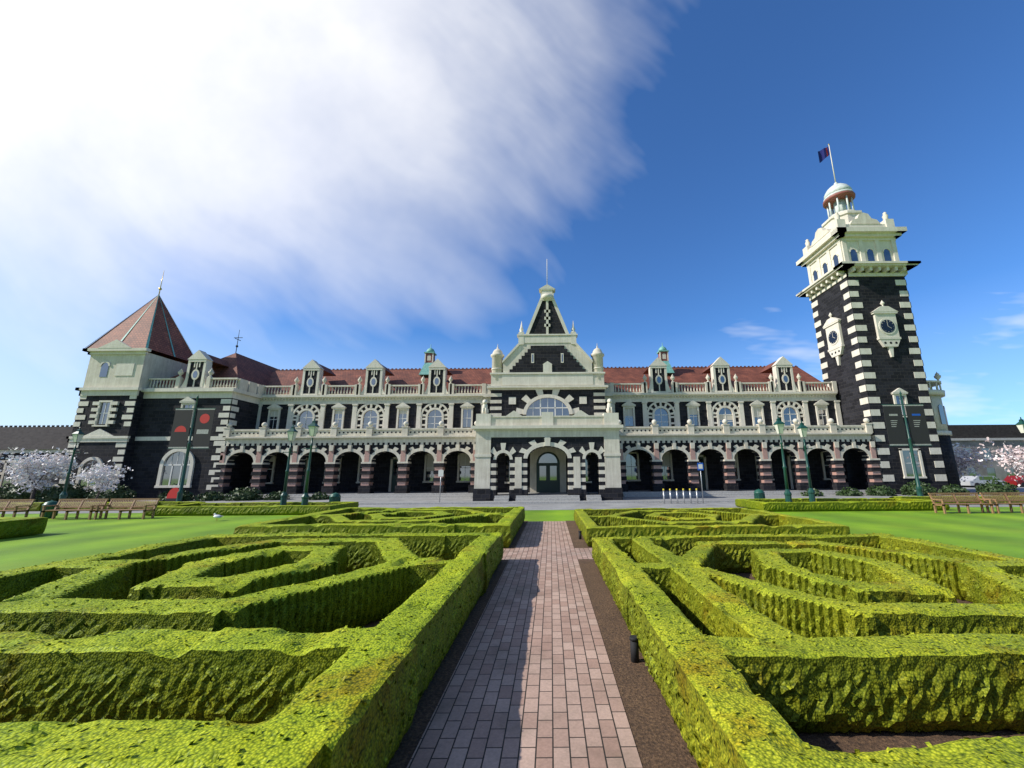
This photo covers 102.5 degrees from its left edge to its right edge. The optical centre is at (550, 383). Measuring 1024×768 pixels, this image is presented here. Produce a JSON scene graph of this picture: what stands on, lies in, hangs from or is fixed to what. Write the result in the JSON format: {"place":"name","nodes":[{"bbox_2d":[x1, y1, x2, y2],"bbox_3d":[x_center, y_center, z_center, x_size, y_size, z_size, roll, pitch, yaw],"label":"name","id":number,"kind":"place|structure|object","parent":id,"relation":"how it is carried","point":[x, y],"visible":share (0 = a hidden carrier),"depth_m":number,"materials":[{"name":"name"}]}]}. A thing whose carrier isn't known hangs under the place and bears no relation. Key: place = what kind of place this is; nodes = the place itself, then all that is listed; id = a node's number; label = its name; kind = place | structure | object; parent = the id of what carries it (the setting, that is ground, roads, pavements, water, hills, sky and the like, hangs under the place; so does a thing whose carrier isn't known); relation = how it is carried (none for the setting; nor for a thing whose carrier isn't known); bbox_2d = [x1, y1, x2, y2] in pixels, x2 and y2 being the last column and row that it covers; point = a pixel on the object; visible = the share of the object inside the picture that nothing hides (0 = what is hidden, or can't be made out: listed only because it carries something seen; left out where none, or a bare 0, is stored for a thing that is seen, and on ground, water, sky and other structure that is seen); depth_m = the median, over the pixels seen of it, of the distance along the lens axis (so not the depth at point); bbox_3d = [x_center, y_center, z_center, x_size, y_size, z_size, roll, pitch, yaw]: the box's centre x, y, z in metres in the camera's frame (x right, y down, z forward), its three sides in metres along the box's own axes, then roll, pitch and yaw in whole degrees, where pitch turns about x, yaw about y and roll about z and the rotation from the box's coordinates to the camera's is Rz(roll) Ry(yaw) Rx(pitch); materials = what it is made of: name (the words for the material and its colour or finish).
{"place":"outdoors","nodes":[
{"label":"outdoors","id":0,"kind":"place"},
{"bbox_2d":[0,517,47,538],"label":"hedge","id":1,"kind":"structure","parent":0,"point":[16,526],"depth_m":14.30,"materials":[{"name":"green plant"}]},
{"bbox_2d":[213,513,221,519],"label":"seagull","id":2,"kind":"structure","parent":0,"point":[216,516],"depth_m":18.88,"materials":[{"name":"white"}]},
{"bbox_2d":[0,507,1023,570],"bbox_3d":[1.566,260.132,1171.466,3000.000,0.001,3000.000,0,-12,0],"label":"lawn","id":3,"kind":"structure","parent":0,"point":[60,538],"depth_m":15.41,"materials":[{"name":"green plant"}]},
{"bbox_2d":[0,499,35,516],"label":"bench","id":4,"kind":"object","parent":3,"relation":"on","point":[15,507],"visible":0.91,"depth_m":20.47,"materials":[{"name":"brown wood"}]},
{"bbox_2d":[39,500,59,518],"bbox_3d":[-25.356,6.343,20.760,0.605,0.890,0.605,0,-12,0],"label":"litter bin","id":5,"kind":"object","parent":3,"relation":"on","point":[48,515],"visible":0.47,"depth_m":20.60,"materials":[{"name":"green metal"}]},
{"bbox_2d":[58,428,84,501],"bbox_3d":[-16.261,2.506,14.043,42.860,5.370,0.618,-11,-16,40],"label":"lamp post","id":6,"kind":"object","parent":3,"relation":"on","point":[78,434],"visible":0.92,"depth_m":27.57,"materials":[{"name":"green metal"}]},
{"bbox_2d":[40,499,108,519],"bbox_3d":[-23.507,6.186,20.244,2.450,0.950,0.730,0,-12,0],"label":"bench","id":7,"kind":"object","parent":3,"relation":"on","point":[79,507],"visible":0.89,"depth_m":20.40,"materials":[{"name":"brown wood"}]},
{"bbox_2d":[93,498,160,519],"bbox_3d":[-20.907,6.168,20.244,2.450,0.950,0.730,0,-12,0],"label":"bench","id":8,"kind":"object","parent":3,"relation":"on","point":[110,505],"visible":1,"depth_m":20.43,"materials":[{"name":"brown wood"}]},
{"bbox_2d":[145,502,358,515],"bbox_3d":[-16.448,6.995,23.131,9.805,0.476,3.436,0,-12,0],"label":"hedge bed","id":9,"kind":"object","parent":3,"relation":"on","point":[260,508],"visible":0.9,"depth_m":21.51,"materials":[{"name":"green plant"}]},
{"bbox_2d":[280,424,297,504],"bbox_3d":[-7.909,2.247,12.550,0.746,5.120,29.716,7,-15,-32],"label":"lamp post","id":10,"kind":"object","parent":3,"relation":"on","point":[292,432],"visible":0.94,"depth_m":24.53,"materials":[{"name":"green metal"}]},
{"bbox_2d":[301,418,319,504],"bbox_3d":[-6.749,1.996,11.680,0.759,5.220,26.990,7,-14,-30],"label":"lamp post","id":11,"kind":"object","parent":3,"relation":"on","point":[313,427],"visible":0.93,"depth_m":22.82,"materials":[{"name":"green metal"}]},
{"bbox_2d":[0,478,1018,502],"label":"foundation shrubs","id":12,"kind":"object","parent":3,"relation":"on","point":[237,494],"visible":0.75,"depth_m":32.52,"materials":[{"name":"green plant"}]},
{"bbox_2d":[39,487,1023,504],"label":"road","id":13,"kind":"structure","parent":3,"relation":"on","point":[426,501],"depth_m":30.49,"materials":[{"name":"grey asphalt"}]},
{"bbox_2d":[0,425,72,498],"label":"background building","id":14,"kind":"structure","parent":13,"relation":"on","point":[43,438],"depth_m":40.01,"materials":[{"name":"grey"}]},
{"bbox_2d":[0,447,87,502],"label":"blossom tree","id":15,"kind":"object","parent":13,"relation":"on","point":[35,471],"visible":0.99,"depth_m":31.65,"materials":[{"name":"white plant"}]},
{"bbox_2d":[55,460,132,501],"bbox_3d":[-32.512,7.093,29.450,2.925,3.283,3.828,0,-12,0],"label":"blossom tree","id":16,"kind":"object","parent":13,"relation":"on","point":[99,473],"visible":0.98,"depth_m":29.36,"materials":[{"name":"white plant"}]},
{"bbox_2d":[59,272,277,498],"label":"corner pavilion","id":17,"kind":"structure","parent":13,"relation":"on","point":[148,372],"depth_m":36.39,"materials":[{"name":"stone"}]},
{"bbox_2d":[165,487,178,501],"bbox_3d":[-27.044,8.083,29.441,1.100,1.250,0.100,0,-12,0],"label":"red signboard","id":18,"kind":"object","parent":13,"relation":"on","point":[172,495],"visible":0.55,"depth_m":29.41,"materials":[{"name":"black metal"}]},
{"bbox_2d":[438,469,443,501],"bbox_3d":[-7.800,7.268,29.021,0.360,2.400,0.066,0,-12,0],"label":"sign post","id":19,"kind":"object","parent":13,"relation":"on","point":[440,472],"visible":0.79,"depth_m":29.16,"materials":[{"name":"grey metal"}]},
{"bbox_2d":[471,284,622,501],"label":"station pavilion","id":20,"kind":"structure","parent":13,"relation":"on","point":[547,427],"depth_m":35.05,"materials":[{"name":"beige stone"}]},
{"bbox_2d":[211,356,884,498],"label":"facade wings","id":21,"kind":"object","parent":13,"relation":"on","point":[372,439],"visible":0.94,"depth_m":38.62},
{"bbox_2d":[266,344,836,395],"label":"station roof","id":22,"kind":"structure","parent":21,"relation":"on","point":[412,376],"depth_m":44.73,"materials":[{"name":"red tile"}]},
{"bbox_2d":[952,441,993,482],"bbox_3d":[40.626,8.291,40.617,6.586,4.808,5.844,-5,-13,21],"label":"blossom tree","id":23,"kind":"object","parent":13,"relation":"on","point":[960,455],"visible":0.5,"depth_m":39.99,"materials":[{"name":"white plant"}]},
{"bbox_2d":[970,437,1023,485],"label":"blossom tree","id":24,"kind":"object","parent":13,"relation":"on","point":[1009,459],"visible":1,"depth_m":32.44,"materials":[{"name":"plant"}]},
{"bbox_2d":[773,416,791,501],"bbox_3d":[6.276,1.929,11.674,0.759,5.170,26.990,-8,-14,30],"label":"lamp post","id":25,"kind":"object","parent":3,"relation":"on","point":[778,424],"visible":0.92,"depth_m":22.80,"materials":[{"name":"green metal"}]},
{"bbox_2d":[797,421,815,501],"bbox_3d":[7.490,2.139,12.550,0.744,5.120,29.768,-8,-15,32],"label":"lamp post","id":26,"kind":"object","parent":3,"relation":"on","point":[802,428],"visible":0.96,"depth_m":24.50,"materials":[{"name":"green metal"}]},
{"bbox_2d":[735,498,949,510],"bbox_3d":[16.053,6.766,23.131,9.806,0.479,3.437,0,-12,0],"label":"hedge bed","id":27,"kind":"object","parent":3,"relation":"on","point":[847,504],"visible":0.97,"depth_m":21.51,"materials":[{"name":"green plant"}]},
{"bbox_2d":[928,493,994,513],"bbox_3d":[20.292,5.880,20.244,2.450,0.950,0.730,0,-12,0],"label":"bench","id":28,"kind":"object","parent":3,"relation":"on","point":[957,501],"visible":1,"depth_m":20.43,"materials":[{"name":"brown wood"}]},
{"bbox_2d":[947,425,1023,486],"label":"distant buildings","id":29,"kind":"structure","parent":3,"relation":"on","point":[997,435],"depth_m":61.28,"materials":[{"name":"concrete"}]},
{"bbox_2d":[979,492,1023,512],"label":"bench","id":30,"kind":"object","parent":3,"relation":"on","point":[996,500],"visible":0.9,"depth_m":20.47,"materials":[{"name":"brown wood"}]},
{"bbox_2d":[0,502,1023,513],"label":"forecourt paving","id":31,"kind":"structure","parent":0,"point":[572,506],"depth_m":26.05,"materials":[{"name":"grey concrete"}]},
{"bbox_2d":[0,501,204,510],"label":"hedge border","id":32,"kind":"object","parent":31,"relation":"on","point":[36,506],"visible":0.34,"depth_m":25.06,"materials":[{"name":"green plant"}]},
{"bbox_2d":[168,396,215,501],"bbox_3d":[-24.520,4.438,27.732,2.800,7.600,0.380,0,-12,0],"label":"banner pole","id":33,"kind":"object","parent":31,"relation":"on","point":[182,424],"visible":0.88,"depth_m":27.98,"materials":[{"name":"black fabric"}]},
{"bbox_2d":[329,492,340,501],"bbox_3d":[-13.499,7.287,25.653,0.648,0.990,0.648,0,-12,0],"label":"litter bin","id":34,"kind":"object","parent":31,"relation":"on","point":[335,497],"visible":0.62,"depth_m":25.48,"materials":[{"name":"green metal"}]},
{"bbox_2d":[663,489,697,503],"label":"bollards","id":35,"kind":"object","parent":31,"relation":"on","point":[677,496],"visible":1,"depth_m":27.76,"materials":[{"name":"silver metal"}]},
{"bbox_2d":[697,462,703,503],"bbox_3d":[10.297,6.712,27.884,0.400,2.750,0.071,0,-12,0],"label":"parking sign post","id":36,"kind":"object","parent":31,"relation":"on","point":[700,466],"visible":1,"depth_m":28.04,"materials":[{"name":"grey"}]},
{"bbox_2d":[754,489,764,498],"bbox_3d":[13.601,7.313,26.630,0.648,0.990,0.648,0,-12,0],"label":"litter bin","id":37,"kind":"object","parent":31,"relation":"on","point":[759,493],"visible":0.73,"depth_m":26.45,"materials":[{"name":"green metal"}]},
{"bbox_2d":[882,391,931,495],"bbox_3d":[23.679,4.027,26.929,2.800,7.400,0.380,0,-12,0],"label":"banner pole","id":38,"kind":"object","parent":31,"relation":"on","point":[918,427],"visible":0.91,"depth_m":27.17,"materials":[{"name":"teal paint"}]},
{"bbox_2d":[889,496,1023,504],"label":"hedge border","id":39,"kind":"object","parent":31,"relation":"on","point":[916,497],"visible":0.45,"depth_m":25.13,"materials":[{"name":"green plant"}]},
{"bbox_2d":[1015,417,1023,444],"bbox_3d":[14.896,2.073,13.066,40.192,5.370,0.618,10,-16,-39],"label":"lamp post","id":40,"kind":"object","parent":31,"relation":"on","point":[1020,424],"visible":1,"depth_m":25.98,"materials":[{"name":"white glass"}]},
{"bbox_2d":[0,0,1023,426],"label":"sky","id":41,"kind":"structure","parent":0,"point":[336,184],"materials":[{"name":"blue"}]},
{"bbox_2d":[358,521,1023,767],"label":"soil bed","id":42,"kind":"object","parent":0,"point":[659,741],"depth_m":3.58,"materials":[{"name":"brown soil"}]},
{"bbox_2d":[0,532,503,767],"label":"hedge","id":43,"kind":"object","parent":42,"relation":"on","point":[25,668],"depth_m":3.35,"materials":[{"name":"green plant"}]},
{"bbox_2d":[233,506,524,547],"bbox_3d":[-4.993,4.929,14.541,7.819,0.659,6.499,0,-12,0],"label":"hedge","id":44,"kind":"object","parent":42,"relation":"on","point":[507,522],"visible":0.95,"depth_m":12.68,"materials":[{"name":"green plant"}]},
{"bbox_2d":[407,521,642,767],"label":"path pavers","id":45,"kind":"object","parent":42,"relation":"on","point":[532,683],"visible":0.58,"depth_m":3.98,"materials":[{"name":"brick"}]},
{"bbox_2d":[578,531,638,662],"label":"garden bollard lights","id":46,"kind":"object","parent":42,"relation":"on","point":[634,647],"visible":0.55,"depth_m":4.45,"materials":[{"name":"black metal"}]},
{"bbox_2d":[574,507,850,546],"bbox_3d":[4.713,4.913,14.546,7.459,0.560,6.380,0,-12,0],"label":"hedge","id":47,"kind":"object","parent":42,"relation":"on","point":[630,522],"visible":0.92,"depth_m":12.64,"materials":[{"name":"green plant"}]},
{"bbox_2d":[591,533,1023,767],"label":"hedge","id":48,"kind":"object","parent":42,"relation":"on","point":[837,670],"depth_m":3.56,"materials":[{"name":"green plant"}]},
{"bbox_2d":[796,144,960,494],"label":"clock tower","id":49,"kind":"structure","parent":0,"point":[855,291],"depth_m":38.46,"materials":[{"name":"black stone"}]}
]}

